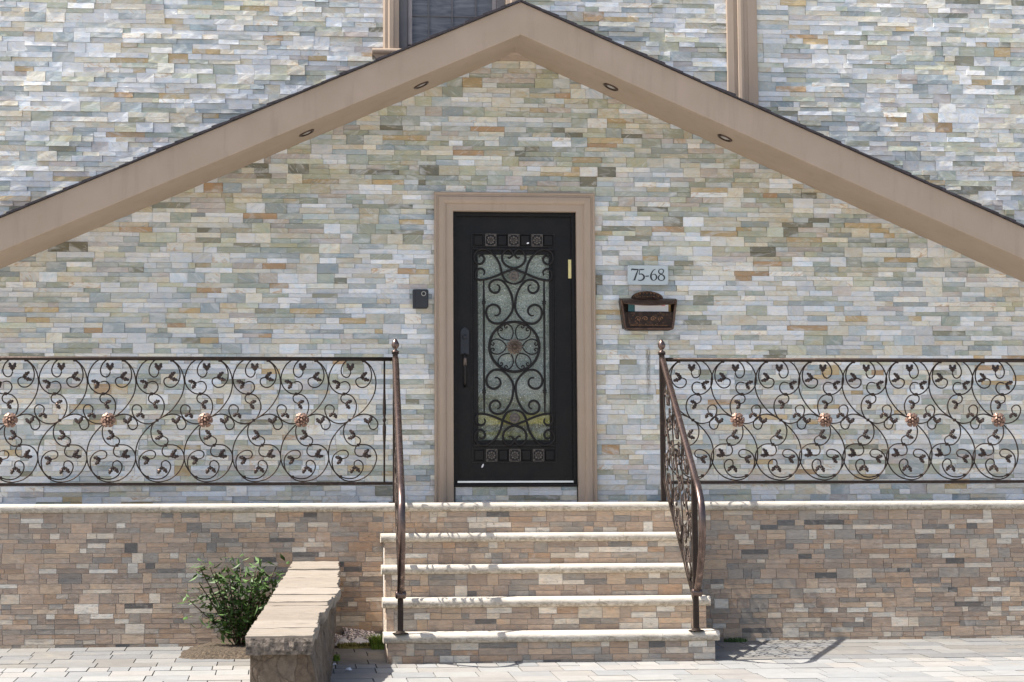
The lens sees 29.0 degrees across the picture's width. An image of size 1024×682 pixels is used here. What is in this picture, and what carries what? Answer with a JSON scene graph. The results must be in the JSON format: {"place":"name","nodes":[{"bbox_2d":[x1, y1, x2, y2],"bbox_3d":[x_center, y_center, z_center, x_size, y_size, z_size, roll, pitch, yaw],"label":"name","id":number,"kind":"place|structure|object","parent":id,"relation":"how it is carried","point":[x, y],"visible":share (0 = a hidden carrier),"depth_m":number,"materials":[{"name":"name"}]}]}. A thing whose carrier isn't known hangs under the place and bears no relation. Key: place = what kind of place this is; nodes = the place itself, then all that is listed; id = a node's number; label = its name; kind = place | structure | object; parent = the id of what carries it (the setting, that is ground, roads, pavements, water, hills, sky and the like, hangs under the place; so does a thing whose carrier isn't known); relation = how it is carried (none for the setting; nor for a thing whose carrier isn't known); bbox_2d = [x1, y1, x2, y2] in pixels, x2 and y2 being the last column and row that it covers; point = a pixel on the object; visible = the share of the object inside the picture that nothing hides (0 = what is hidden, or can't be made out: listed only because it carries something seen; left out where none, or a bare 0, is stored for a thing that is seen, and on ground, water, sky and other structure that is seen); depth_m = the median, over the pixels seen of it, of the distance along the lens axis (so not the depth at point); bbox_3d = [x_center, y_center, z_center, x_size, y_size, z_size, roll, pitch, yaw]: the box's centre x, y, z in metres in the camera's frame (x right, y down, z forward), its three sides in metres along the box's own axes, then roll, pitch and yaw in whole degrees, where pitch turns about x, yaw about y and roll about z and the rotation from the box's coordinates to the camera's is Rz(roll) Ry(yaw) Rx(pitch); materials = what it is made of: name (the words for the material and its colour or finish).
{"place":"outdoors","nodes":[
{"label":"outdoors","id":0,"kind":"place"},
{"bbox_2d":[248,548,383,674],"bbox_3d":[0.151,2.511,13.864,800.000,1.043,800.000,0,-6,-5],"label":"ground","id":1,"kind":"structure","parent":0,"point":[383,581],"depth_m":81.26,"materials":[{"name":"grey stone"}]},
{"bbox_2d":[0,500,1023,648],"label":"porch","id":2,"kind":"object","parent":1,"relation":"on","point":[92,575],"visible":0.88,"depth_m":13.98,"materials":[{"name":"stone"}]},
{"bbox_2d":[0,0,1023,503],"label":"house","id":3,"kind":"structure","parent":0,"point":[514,188],"depth_m":15.43,"materials":[{"name":"stone"}]},
{"bbox_2d":[413,289,427,308],"bbox_3d":[-0.708,-0.325,15.334,0.121,0.148,0.060,0,-6,-5],"label":"doorbell","id":4,"kind":"object","parent":3,"relation":"attached to","point":[420,298],"visible":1,"depth_m":15.31,"materials":[{"name":"black plastic"}]},
{"bbox_2d":[372,0,530,60],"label":"window","id":5,"kind":"structure","parent":3,"relation":"in","point":[406,23],"depth_m":15.67,"materials":[{"name":"beige paint"}]},
{"bbox_2d":[453,212,577,486],"bbox_3d":[0.021,0.061,15.441,0.967,2.148,0.141,0,-6,-5],"label":"front door","id":6,"kind":"structure","parent":3,"relation":"in","point":[515,357],"depth_m":15.44,"materials":[{"name":"black metal"}]},
{"bbox_2d":[618,291,676,330],"bbox_3d":[1.062,-0.238,15.433,0.453,0.315,0.149,0,-6,-5],"label":"mailbox","id":7,"kind":"object","parent":3,"relation":"attached to","point":[647,321],"visible":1,"depth_m":15.40,"materials":[{"name":"brown metal"}]},
{"bbox_2d":[628,304,634,310],"bbox_3d":[0.960,-0.258,15.435,0.110,0.058,0.003,0,-6,-5],"label":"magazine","id":8,"kind":"object","parent":7,"relation":"in","point":[631,307],"visible":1,"depth_m":15.43,"materials":[{"name":"teal paper"}]},
{"bbox_2d":[635,305,667,311],"bbox_3d":[1.087,-0.267,15.429,0.263,0.074,0.004,0,-6,-5],"label":"envelope","id":9,"kind":"object","parent":7,"relation":"in","point":[663,308],"visible":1,"depth_m":15.43,"materials":[{"name":"white paper"}]},
{"bbox_2d":[627,265,667,284],"bbox_3d":[1.063,-0.515,15.519,0.322,0.154,0.030,0,-6,-5],"label":"house number plate","id":10,"kind":"object","parent":3,"relation":"attached to","point":[647,274],"visible":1,"depth_m":15.51,"materials":[{"name":"metal"}]},
{"bbox_2d":[0,638,1023,681],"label":"paving","id":11,"kind":"structure","parent":0,"point":[940,660],"depth_m":12.47,"materials":[{"name":"grey stone"}]},
{"bbox_2d":[175,641,249,660],"bbox_3d":[-1.856,2.079,13.298,0.740,0.103,0.855,0,-6,-5],"label":"soil bed","id":12,"kind":"object","parent":11,"relation":"on","point":[218,650],"visible":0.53,"depth_m":13.01,"materials":[{"name":"brown soil"}]},
{"bbox_2d":[178,553,289,645],"bbox_3d":[-1.881,1.765,13.361,0.761,0.662,0.523,0,-6,-5],"label":"shrub","id":13,"kind":"object","parent":12,"relation":"on","point":[249,608],"visible":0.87,"depth_m":13.30,"materials":[{"name":"plant"}]},
{"bbox_2d":[245,561,340,681],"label":"garden wall","id":14,"kind":"structure","parent":11,"relation":"on","point":[290,635],"depth_m":10.94,"materials":[{"name":"stone"}]},
{"bbox_2d":[333,654,340,661],"bbox_3d":[-1.135,2.043,12.788,0.079,0.052,0.084,-6,-8,43],"label":"weed sprig","id":15,"kind":"object","parent":11,"relation":"on","point":[336,658],"visible":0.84,"depth_m":12.78,"materials":[{"name":"green plant"}]},
{"bbox_2d":[337,641,370,648],"bbox_3d":[-1.042,2.083,13.590,0.317,0.052,0.155,0,-6,-5],"label":"moss","id":16,"kind":"object","parent":11,"relation":"on","point":[351,645],"visible":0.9,"depth_m":13.56,"materials":[{"name":"green plant"}]},
{"bbox_2d":[335,627,379,644],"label":"gravel","id":17,"kind":"structure","parent":11,"relation":"on","point":[349,635],"depth_m":13.71,"materials":[{"name":"grey gravel"}]},
{"bbox_2d":[365,633,383,649],"bbox_3d":[-0.920,2.049,13.520,0.193,0.112,0.175,2,-6,-20],"label":"weed clump","id":18,"kind":"object","parent":11,"relation":"on","point":[375,641],"visible":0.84,"depth_m":13.49,"materials":[{"name":"green plant"}]},
{"bbox_2d":[380,532,719,664],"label":"front steps","id":19,"kind":"structure","parent":11,"relation":"on","point":[535,597],"depth_m":13.10,"materials":[{"name":"stone"}]},
{"bbox_2d":[0,338,407,633],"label":"iron railing","id":20,"kind":"object","parent":19,"relation":"on","point":[204,420],"visible":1,"depth_m":13.87,"materials":[{"name":"brown metal"}]},
{"bbox_2d":[656,339,1023,630],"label":"iron railing","id":21,"kind":"object","parent":19,"relation":"on","point":[694,574],"visible":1,"depth_m":14.24,"materials":[{"name":"brown metal"}]},
{"bbox_2d":[723,637,746,641],"bbox_3d":[1.577,2.105,13.979,0.187,0.037,0.132,0,-6,-5],"label":"weed patch","id":22,"kind":"object","parent":11,"relation":"on","point":[738,639],"visible":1,"depth_m":13.95,"materials":[{"name":"green plant"}]}
]}

